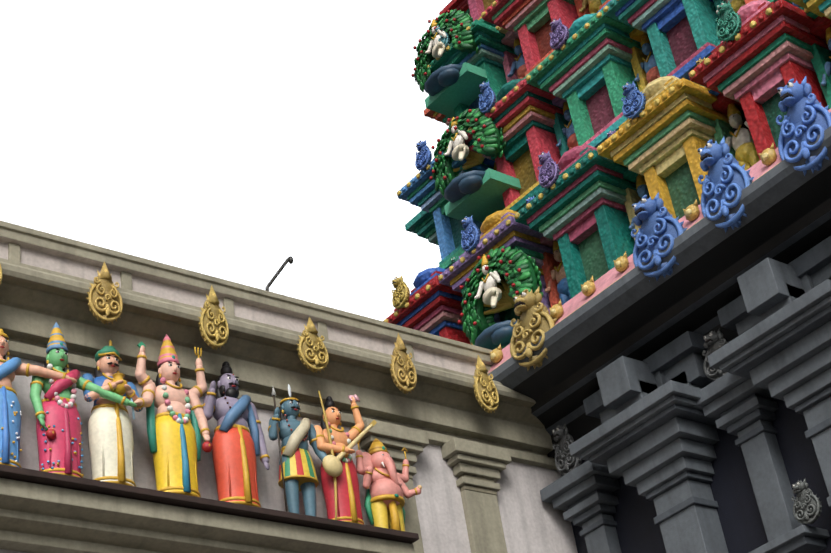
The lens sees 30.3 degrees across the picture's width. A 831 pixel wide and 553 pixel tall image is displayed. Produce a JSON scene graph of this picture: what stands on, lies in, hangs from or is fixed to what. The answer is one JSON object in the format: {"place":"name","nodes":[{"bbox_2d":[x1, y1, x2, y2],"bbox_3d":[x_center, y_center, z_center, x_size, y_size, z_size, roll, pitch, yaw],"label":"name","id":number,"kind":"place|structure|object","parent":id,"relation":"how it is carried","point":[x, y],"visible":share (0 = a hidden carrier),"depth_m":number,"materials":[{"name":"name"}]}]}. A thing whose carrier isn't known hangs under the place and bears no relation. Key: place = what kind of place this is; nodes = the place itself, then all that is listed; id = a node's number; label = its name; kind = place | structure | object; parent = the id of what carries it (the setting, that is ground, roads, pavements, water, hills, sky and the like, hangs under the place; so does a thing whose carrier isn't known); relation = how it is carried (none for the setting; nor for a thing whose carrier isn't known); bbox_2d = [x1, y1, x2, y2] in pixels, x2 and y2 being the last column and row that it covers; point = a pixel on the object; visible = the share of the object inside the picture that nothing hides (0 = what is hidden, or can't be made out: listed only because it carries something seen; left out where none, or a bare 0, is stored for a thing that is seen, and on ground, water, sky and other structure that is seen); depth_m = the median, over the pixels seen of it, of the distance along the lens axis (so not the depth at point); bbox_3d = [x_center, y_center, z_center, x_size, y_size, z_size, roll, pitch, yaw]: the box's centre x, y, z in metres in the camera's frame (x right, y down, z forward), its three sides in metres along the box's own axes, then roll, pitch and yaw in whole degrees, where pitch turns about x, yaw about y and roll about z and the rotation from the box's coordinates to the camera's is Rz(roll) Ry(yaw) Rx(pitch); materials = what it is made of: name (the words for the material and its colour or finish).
{"place":"outdoors","nodes":[
{"label":"outdoors","id":0,"kind":"place"},
{"bbox_2d":[0,0,451,320],"label":"sky","id":1,"kind":"structure","parent":0,"point":[230,140],"materials":[{"name":"white"}]},
{"bbox_3d":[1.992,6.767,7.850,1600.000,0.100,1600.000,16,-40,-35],"label":"ground","id":2,"kind":"structure","parent":0,"visible":0},
{"bbox_2d":[0,220,577,552],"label":"boundary wall","id":3,"kind":"structure","parent":2,"relation":"on","point":[480,475],"depth_m":9.56,"materials":[{"name":"paint"}]},
{"bbox_2d":[0,264,2,284],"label":"scroll ornament","id":4,"kind":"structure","parent":3,"relation":"attached to","point":[1,276],"depth_m":8.57,"materials":[{"name":"paint"}]},
{"bbox_2d":[0,329,76,467],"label":"blue statue woman sari","id":5,"kind":"object","parent":3,"relation":"on","point":[10,419],"visible":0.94,"depth_m":8.29,"materials":[{"name":"paint"}]},
{"bbox_2d":[30,322,136,477],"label":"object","id":6,"kind":"object","parent":3,"relation":"on","point":[58,428],"visible":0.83,"depth_m":8.45,"materials":[{"name":"paint"}]},
{"bbox_2d":[86,261,122,323],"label":"ornament","id":7,"kind":"structure","parent":3,"relation":"attached to","point":[105,302],"depth_m":8.94,"materials":[{"name":"paint"}]},
{"bbox_2d":[82,340,143,486],"bbox_3d":[-1.716,0.797,8.703,0.334,1.000,0.279,-6,-32,-6],"label":"king statue turban","id":8,"kind":"object","parent":3,"relation":"on","point":[110,438],"visible":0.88,"depth_m":8.62,"materials":[{"name":"paint"}]},
{"bbox_2d":[134,334,212,496],"bbox_3d":[-1.448,0.810,8.957,0.580,1.168,0.257,16,-40,-35],"label":"yellow shiva statue","id":9,"kind":"object","parent":3,"relation":"on","point":[177,426],"visible":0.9,"depth_m":8.92,"materials":[{"name":"paint"}]},
{"bbox_2d":[198,285,228,349],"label":"ornament","id":10,"kind":"structure","parent":3,"relation":"attached to","point":[213,327],"depth_m":9.37,"materials":[{"name":"paint"}]},
{"bbox_2d":[202,361,269,506],"bbox_3d":[-1.088,0.967,9.206,0.452,1.062,0.226,16,-40,-35],"label":"statue beard","id":11,"kind":"object","parent":3,"relation":"on","point":[237,448],"visible":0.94,"depth_m":9.12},
{"bbox_2d":[265,256,292,290],"bbox_3d":[-0.916,-0.006,10.282,0.267,0.375,0.050,16,-40,-35],"label":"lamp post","id":12,"kind":"object","parent":3,"relation":"attached to","point":[289,259],"depth_m":10.29,"materials":[{"name":"black metal"}]},
{"bbox_2d":[268,384,336,519],"bbox_3d":[-0.725,1.103,9.454,0.434,0.990,0.217,16,-40,-35],"label":"blue statue hunter","id":13,"kind":"object","parent":3,"relation":"on","point":[294,435],"visible":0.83,"depth_m":9.37,"materials":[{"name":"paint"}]},
{"bbox_2d":[297,317,328,372],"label":"ornament","id":14,"kind":"structure","parent":3,"relation":"attached to","point":[312,354],"depth_m":9.79,"materials":[{"name":"paint"}]},
{"bbox_2d":[314,394,376,523],"bbox_3d":[-0.443,1.155,9.646,0.476,1.022,0.252,16,-40,-35],"label":"veena musician statue","id":15,"kind":"object","parent":3,"relation":"on","point":[340,465],"visible":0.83,"depth_m":9.53,"materials":[{"name":"paint"}]},
{"bbox_2d":[356,439,421,530],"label":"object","id":16,"kind":"object","parent":3,"relation":"on","point":[387,490],"visible":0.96,"depth_m":9.69,"materials":[{"name":"paint"}]},
{"bbox_2d":[390,333,416,393],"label":"ornament","id":17,"kind":"structure","parent":3,"relation":"attached to","point":[403,372],"depth_m":10.22,"materials":[{"name":"paint"}]},
{"bbox_2d":[473,355,498,413],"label":"ornament","id":18,"kind":"structure","parent":3,"relation":"attached to","point":[486,393],"depth_m":10.64,"materials":[{"name":"paint"}]},
{"bbox_2d":[488,109,830,552],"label":"temple tower base","id":19,"kind":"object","parent":2,"relation":"on","point":[674,448],"visible":0.81,"depth_m":9.88,"materials":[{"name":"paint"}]},
{"bbox_2d":[510,287,556,369],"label":"ornament","id":20,"kind":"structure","parent":19,"relation":"on","point":[535,321],"depth_m":10.75,"materials":[{"name":"paint"}]},
{"bbox_2d":[552,424,581,474],"bbox_3d":[1.063,1.232,10.905,0.145,0.424,0.266,17,-44,-36],"label":"ornament","id":21,"kind":"object","parent":19,"relation":"on","point":[566,462],"visible":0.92,"depth_m":10.88,"materials":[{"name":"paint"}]},
{"bbox_2d":[384,0,830,344],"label":"tower tier","id":22,"kind":"object","parent":19,"relation":"on","point":[571,228],"visible":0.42,"depth_m":11.07,"materials":[{"name":"paint"}]},
{"bbox_2d":[392,276,409,309],"bbox_3d":[-0.129,0.129,12.854,0.113,0.323,0.242,19,-42,-38],"label":"ornament","id":23,"kind":"object","parent":22,"relation":"on","point":[401,295],"visible":1,"depth_m":12.81,"materials":[{"name":"paint"}]},
{"bbox_2d":[451,256,458,264],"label":"ornament","id":24,"kind":"object","parent":22,"relation":"on","point":[454,259],"visible":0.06,"depth_m":12.75,"materials":[{"name":"paint"}]},
{"bbox_2d":[461,216,479,252],"bbox_3d":[0.431,-0.342,12.279,0.113,0.342,0.228,11,-37,-30],"label":"ornament","id":25,"kind":"object","parent":22,"relation":"on","point":[470,239],"visible":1,"depth_m":12.23,"materials":[{"name":"paint"}]},
{"bbox_2d":[457,245,542,349],"bbox_3d":[0.753,0.232,11.941,0.780,0.917,0.846,16,-40,-35],"label":"seated deity under tree","id":26,"kind":"object","parent":22,"relation":"on","point":[489,288],"visible":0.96,"depth_m":11.87,"materials":[{"name":"paint"}]},
{"bbox_2d":[526,196,533,204],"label":"ornament","id":27,"kind":"object","parent":22,"relation":"on","point":[529,199],"visible":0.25,"depth_m":12.15,"materials":[{"name":"paint"}]},
{"bbox_2d":[538,151,559,188],"bbox_3d":[1.006,-0.818,11.685,0.225,0.346,0.112,-33,-38,32],"label":"ornament","id":28,"kind":"object","parent":22,"relation":"on","point":[548,176],"visible":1,"depth_m":11.64,"materials":[{"name":"paint"}]},
{"bbox_2d":[397,0,792,268],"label":"tower tier","id":29,"kind":"object","parent":22,"relation":"on","point":[561,101],"visible":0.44,"depth_m":12.35,"materials":[{"name":"paint"}]},
{"bbox_2d":[415,140,431,170],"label":"ornament","id":30,"kind":"object","parent":29,"relation":"on","point":[423,157],"visible":1,"depth_m":13.50,"materials":[{"name":"paint"}]},
{"bbox_2d":[429,108,520,222],"bbox_3d":[0.541,-0.975,13.187,0.780,0.912,0.854,16,-40,-35],"label":"seated deity under tree","id":31,"kind":"object","parent":29,"relation":"on","point":[476,195],"visible":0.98,"depth_m":12.96,"materials":[{"name":"paint"}]},
{"bbox_2d":[479,81,495,113],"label":"ornament","id":32,"kind":"object","parent":29,"relation":"on","point":[487,100],"visible":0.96,"depth_m":12.95,"materials":[{"name":"paint"}]},
{"bbox_2d":[419,0,611,125],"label":"tower tier","id":33,"kind":"object","parent":29,"relation":"on","point":[515,42],"visible":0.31,"depth_m":13.74,"materials":[{"name":"paint"}]},
{"bbox_2d":[435,25,449,50],"bbox_3d":[0.244,-2.206,14.201,0.103,0.324,0.203,22,-44,-41],"label":"kudu","id":34,"kind":"object","parent":33,"relation":"on","point":[446,41],"visible":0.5,"depth_m":14.12,"materials":[{"name":"paint"}]},
{"bbox_2d":[411,9,486,117],"bbox_3d":[0.381,-2.005,14.259,0.780,0.914,0.851,16,-40,-35],"label":"seated deity under tree","id":35,"kind":"object","parent":33,"relation":"on","point":[449,88],"visible":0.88,"depth_m":14.02,"materials":[{"name":"paint"}]},
{"bbox_2d":[439,0,496,26],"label":"tower tier","id":36,"kind":"object","parent":33,"relation":"on","point":[474,9],"depth_m":14.75,"materials":[{"name":"paint"}]},
{"bbox_2d":[549,18,568,49],"bbox_3d":[1.152,-1.969,12.415,0.116,0.304,0.238,19,-43,-30],"label":"ornament","id":37,"kind":"object","parent":29,"relation":"on","point":[559,36],"visible":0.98,"depth_m":12.37,"materials":[{"name":"paint"}]},
{"bbox_2d":[607,130,615,138],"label":"ornament","id":38,"kind":"object","parent":22,"relation":"on","point":[610,133],"visible":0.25,"depth_m":11.56,"materials":[{"name":"paint"}]},
{"bbox_2d":[621,81,645,119],"bbox_3d":[1.571,-1.279,11.100,0.232,0.336,0.112,-33,-38,32],"label":"ornament","id":39,"kind":"object","parent":22,"relation":"on","point":[634,102],"visible":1,"depth_m":11.06,"materials":[{"name":"paint"}]},
{"bbox_2d":[695,57,704,85],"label":"ornament","id":40,"kind":"object","parent":22,"relation":"on","point":[699,61],"visible":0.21,"depth_m":10.98,"materials":[{"name":"paint"}]},
{"bbox_2d":[716,1,741,42],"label":"ornament","id":41,"kind":"object","parent":22,"relation":"on","point":[729,25],"visible":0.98,"depth_m":10.48,"materials":[{"name":"paint"}]},
{"bbox_2d":[490,143,776,362],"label":"gold cornice bosses","id":42,"kind":"object","parent":19,"relation":"on","point":[768,156],"visible":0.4,"depth_m":10.27,"materials":[{"name":"paint"}]},
{"bbox_2d":[631,192,686,280],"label":"ornament","id":43,"kind":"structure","parent":19,"relation":"on","point":[661,228],"depth_m":9.97,"materials":[{"name":"paint"}]},
{"bbox_2d":[702,328,727,380],"bbox_3d":[1.965,0.509,9.966,0.145,0.375,0.301,18,-42,-37],"label":"ornament","id":44,"kind":"object","parent":19,"relation":"on","point":[714,341],"visible":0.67,"depth_m":9.98,"materials":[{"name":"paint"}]},
{"bbox_2d":[698,137,753,232],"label":"ornament","id":45,"kind":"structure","parent":19,"relation":"on","point":[727,177],"depth_m":9.61,"materials":[{"name":"paint"}]},
{"bbox_2d":[776,76,830,175],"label":"ornament","id":46,"kind":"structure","parent":19,"relation":"on","point":[805,121],"depth_m":9.20,"materials":[{"name":"paint"}]},
{"bbox_2d":[791,479,821,524],"bbox_3d":[2.323,1.344,9.160,0.109,0.294,0.217,17,-40,-36],"label":"ornament","id":47,"kind":"object","parent":19,"relation":"on","point":[807,506],"visible":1,"depth_m":9.13,"materials":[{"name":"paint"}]}
]}

